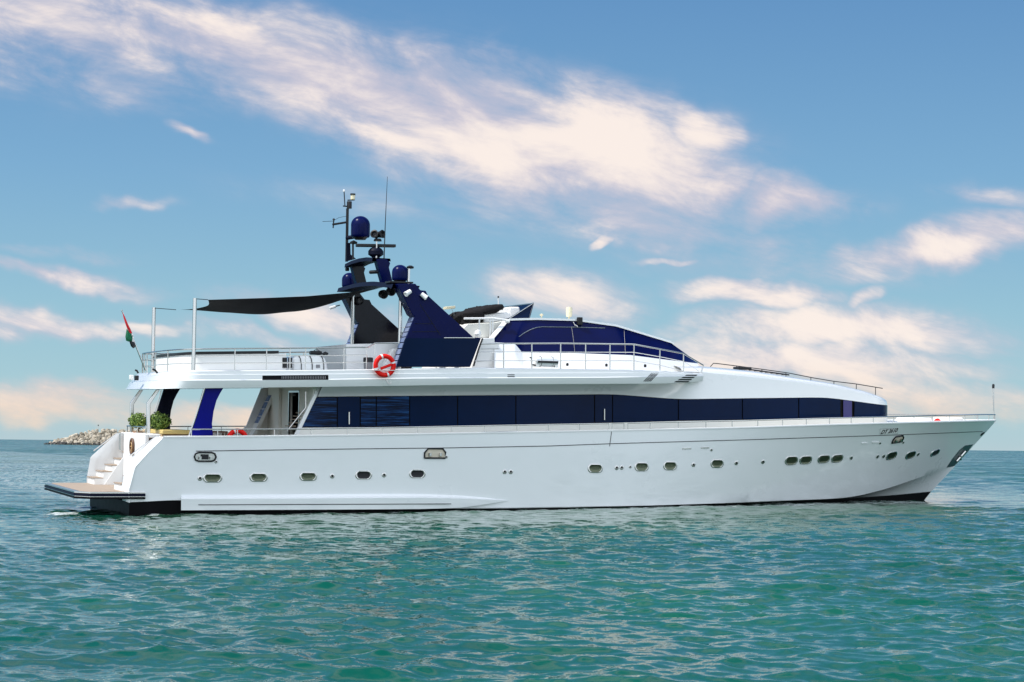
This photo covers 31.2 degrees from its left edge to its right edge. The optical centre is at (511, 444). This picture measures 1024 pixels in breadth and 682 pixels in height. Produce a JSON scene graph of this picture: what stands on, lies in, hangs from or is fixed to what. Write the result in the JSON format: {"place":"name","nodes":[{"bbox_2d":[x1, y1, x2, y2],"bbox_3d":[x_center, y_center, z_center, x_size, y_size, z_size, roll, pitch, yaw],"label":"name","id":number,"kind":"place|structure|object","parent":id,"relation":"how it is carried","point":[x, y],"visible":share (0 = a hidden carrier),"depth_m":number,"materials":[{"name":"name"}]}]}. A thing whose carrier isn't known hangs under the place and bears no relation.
{"place":"outdoors","nodes":[
{"label":"outdoors","id":0,"kind":"place"},
{"bbox_2d":[213,431,227,435],"bbox_3d":[-9.134,0.032,56.946,0.520,0.916,0.480,1,1,-23],"label":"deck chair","id":1,"kind":"object","parent":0,"point":[223,432],"visible":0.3,"depth_m":56.77,"materials":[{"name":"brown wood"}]},
{"bbox_2d":[363,357,372,368],"bbox_3d":[-4.555,-2.566,58.148,0.316,0.391,0.316,1,1,-23],"label":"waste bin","id":2,"kind":"object","parent":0,"point":[369,362],"visible":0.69,"depth_m":58.03,"materials":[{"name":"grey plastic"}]},
{"bbox_2d":[0,439,1023,681],"bbox_3d":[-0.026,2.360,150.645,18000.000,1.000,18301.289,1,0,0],"label":"water","id":3,"kind":"structure","parent":0,"point":[930,588],"depth_m":25.97,"materials":[{"name":"teal liquid"}]},
{"bbox_2d":[44,177,995,515],"bbox_3d":[2.321,-2.548,63.731,35.391,12.269,7.201,1,1,-23],"label":"motor yacht","id":4,"kind":"object","parent":3,"relation":"on","point":[484,415],"visible":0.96,"depth_m":59.87,"materials":[{"name":"white"}]},
{"bbox_2d":[121,310,145,370],"bbox_3d":[-11.830,-3.271,57.459,0.822,1.897,0.250,1,1,-23],"label":"ensign flag","id":5,"kind":"object","parent":4,"relation":"attached to","point":[129,336],"visible":1,"depth_m":57.35,"materials":[{"name":"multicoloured fabric"}]},
{"bbox_2d":[128,412,145,432],"bbox_3d":[-11.919,-0.616,58.644,0.668,0.895,0.691,1,0,16],"label":"potted shrub","id":6,"kind":"object","parent":4,"relation":"on","point":[136,419],"visible":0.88,"depth_m":58.46,"materials":[{"name":"green plant"}]},
{"bbox_2d":[150,411,171,433],"bbox_3d":[-10.984,-0.581,57.145,0.782,0.962,0.812,1,0,16],"label":"potted shrub","id":7,"kind":"object","parent":4,"relation":"on","point":[160,420],"visible":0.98,"depth_m":56.95,"materials":[{"name":"green plant"}]},
{"bbox_2d":[150,429,189,435],"bbox_3d":[-10.679,-0.002,57.438,0.913,0.946,1.900,1,1,-23],"label":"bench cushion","id":8,"kind":"object","parent":4,"relation":"on","point":[173,432],"visible":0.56,"depth_m":56.62,"materials":[{"name":"beige fabric"}]},
{"bbox_2d":[227,428,246,435],"bbox_3d":[-8.388,-0.156,56.115,0.690,0.690,0.159,1,1,-23],"label":"life ring","id":9,"kind":"object","parent":4,"relation":"attached to","point":[233,432],"visible":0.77,"depth_m":56.05,"materials":[{"name":"red plastic"}]},
{"bbox_2d":[156,286,393,313],"bbox_3d":[-7.586,-4.766,59.540,6.823,1.094,6.018,1,1,-23],"label":"shade sail","id":10,"kind":"object","parent":4,"relation":"attached to","point":[267,305],"visible":0.98,"depth_m":57.92,"materials":[{"name":"fabric"}]},
{"bbox_2d":[295,392,298,430],"bbox_3d":[-6.700,-0.688,59.344,0.100,2.241,1.794,1,1,-23],"label":"doorway","id":11,"kind":"structure","parent":4,"relation":"in","point":[297,393],"depth_m":59.96,"materials":[{"name":"black"}]},
{"bbox_2d":[286,356,326,369],"bbox_3d":[-6.518,-2.569,58.014,1.150,0.531,1.133,1,1,-23],"label":"deck locker","id":12,"kind":"object","parent":4,"relation":"on","point":[297,362],"visible":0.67,"depth_m":57.51,"materials":[{"name":"white plastic"}]},
{"bbox_2d":[309,350,327,354],"bbox_3d":[-6.114,-2.906,58.128,0.568,0.196,0.320,1,1,-23],"label":"rolled bag","id":13,"kind":"object","parent":12,"relation":"on","point":[314,352],"visible":0.97,"depth_m":57.99,"materials":[{"name":"black fabric"}]},
{"bbox_2d":[302,397,336,426],"bbox_3d":[-6.035,-1.018,57.331,1.186,0.972,0.018,1,1,-23],"label":"window pane","id":14,"kind":"structure","parent":4,"relation":"in","point":[323,412],"depth_m":57.38,"materials":[{"name":"blue glass"}]},
{"bbox_2d":[338,397,359,426],"bbox_3d":[-5.130,-1.020,57.667,0.735,0.966,0.084,1,1,-23],"label":"side door","id":15,"kind":"structure","parent":4,"relation":"in","point":[348,407],"depth_m":57.69,"materials":[{"name":"blue glass"}]},
{"bbox_2d":[361,397,375,426],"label":"window pane","id":16,"kind":"structure","parent":4,"relation":"in","point":[368,404],"depth_m":57.95,"materials":[{"name":"blue glass"}]},
{"bbox_2d":[373,354,397,383],"bbox_3d":[-3.957,-2.360,57.436,0.790,0.961,0.183,1,1,-23],"label":"life ring","id":17,"kind":"object","parent":4,"relation":"hanging from","point":[392,364],"visible":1,"depth_m":57.38,"materials":[{"name":"red plastic"}]},
{"bbox_2d":[377,396,408,426],"bbox_3d":[-3.778,-1.056,58.274,1.092,0.984,0.018,1,1,-23],"label":"window pane","id":18,"kind":"structure","parent":4,"relation":"in","point":[392,411],"depth_m":58.26,"materials":[{"name":"blue glass"}]},
{"bbox_2d":[410,396,456,425],"bbox_3d":[-2.509,-1.077,58.804,1.615,1.004,0.022,1,1,-23],"label":"window pane","id":19,"kind":"structure","parent":4,"relation":"in","point":[424,410],"depth_m":58.79,"materials":[{"name":"blue glass"}]},
{"bbox_2d":[449,304,503,324],"bbox_3d":[-1.203,-4.310,61.422,1.647,0.790,1.770,1,1,-23],"label":"canvas cover","id":20,"kind":"object","parent":4,"relation":"on","point":[458,317],"visible":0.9,"depth_m":60.68,"materials":[{"name":"black fabric"}]},
{"bbox_2d":[458,395,514,424],"bbox_3d":[-0.816,-1.112,59.511,2.014,1.008,0.026,1,1,-23],"label":"window pane","id":21,"kind":"structure","parent":4,"relation":"in","point":[472,410],"depth_m":59.50,"materials":[{"name":"blue glass"}]},
{"bbox_2d":[530,356,558,367],"bbox_3d":[1.018,-2.707,59.933,1.040,0.361,0.361,1,1,-23],"label":"life raft canister","id":22,"kind":"object","parent":4,"relation":"on","point":[552,362],"visible":1,"depth_m":59.84,"materials":[{"name":"white plastic"}]},
{"bbox_2d":[516,395,593,423],"bbox_3d":[1.430,-1.161,60.450,2.811,1.026,0.025,1,1,-23],"label":"window pane","id":23,"kind":"structure","parent":4,"relation":"in","point":[530,409],"depth_m":60.42,"materials":[{"name":"blue glass"}]},
{"bbox_2d":[595,395,611,422],"bbox_3d":[3.055,-1.207,61.104,0.641,0.951,0.090,1,1,-23],"label":"side door","id":24,"kind":"structure","parent":4,"relation":"in","point":[603,403],"depth_m":61.11,"materials":[{"name":"blue glass"}]},
{"bbox_2d":[613,395,677,421],"bbox_3d":[4.497,-1.195,61.792,2.513,0.928,0.054,1,0,-25],"label":"window pane","id":25,"kind":"structure","parent":4,"relation":"in","point":[625,408],"depth_m":61.74,"materials":[{"name":"blue glass"}]},
{"bbox_2d":[679,399,741,420],"bbox_3d":[6.806,-1.204,62.921,2.578,0.799,0.042,1,0,-27],"label":"window pane","id":26,"kind":"structure","parent":4,"relation":"in","point":[689,409],"depth_m":62.90,"materials":[{"name":"blue glass"}]},
{"bbox_2d":[743,398,797,419],"bbox_3d":[9.033,-1.255,64.114,2.420,0.801,0.044,1,0,-29],"label":"window pane","id":27,"kind":"structure","parent":4,"relation":"in","point":[758,408],"depth_m":64.09,"materials":[{"name":"blue glass"}]},
{"bbox_2d":[799,398,839,417],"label":"window pane","id":28,"kind":"structure","parent":4,"relation":"in","point":[808,407],"depth_m":65.18,"materials":[{"name":"blue glass"}]},
{"bbox_2d":[843,400,851,416],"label":"window pane","id":29,"kind":"structure","parent":4,"relation":"in","point":[847,405],"depth_m":65.89,"materials":[{"name":"purple glass"}]},
{"bbox_2d":[854,401,887,416],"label":"window pane","id":30,"kind":"structure","parent":4,"relation":"in","point":[861,409],"depth_m":66.45,"materials":[{"name":"blue glass"}]},
{"bbox_2d":[0,0,1023,450],"label":"sky","id":31,"kind":"structure","parent":0,"point":[833,190],"materials":[{"name":"blue"}]}
]}

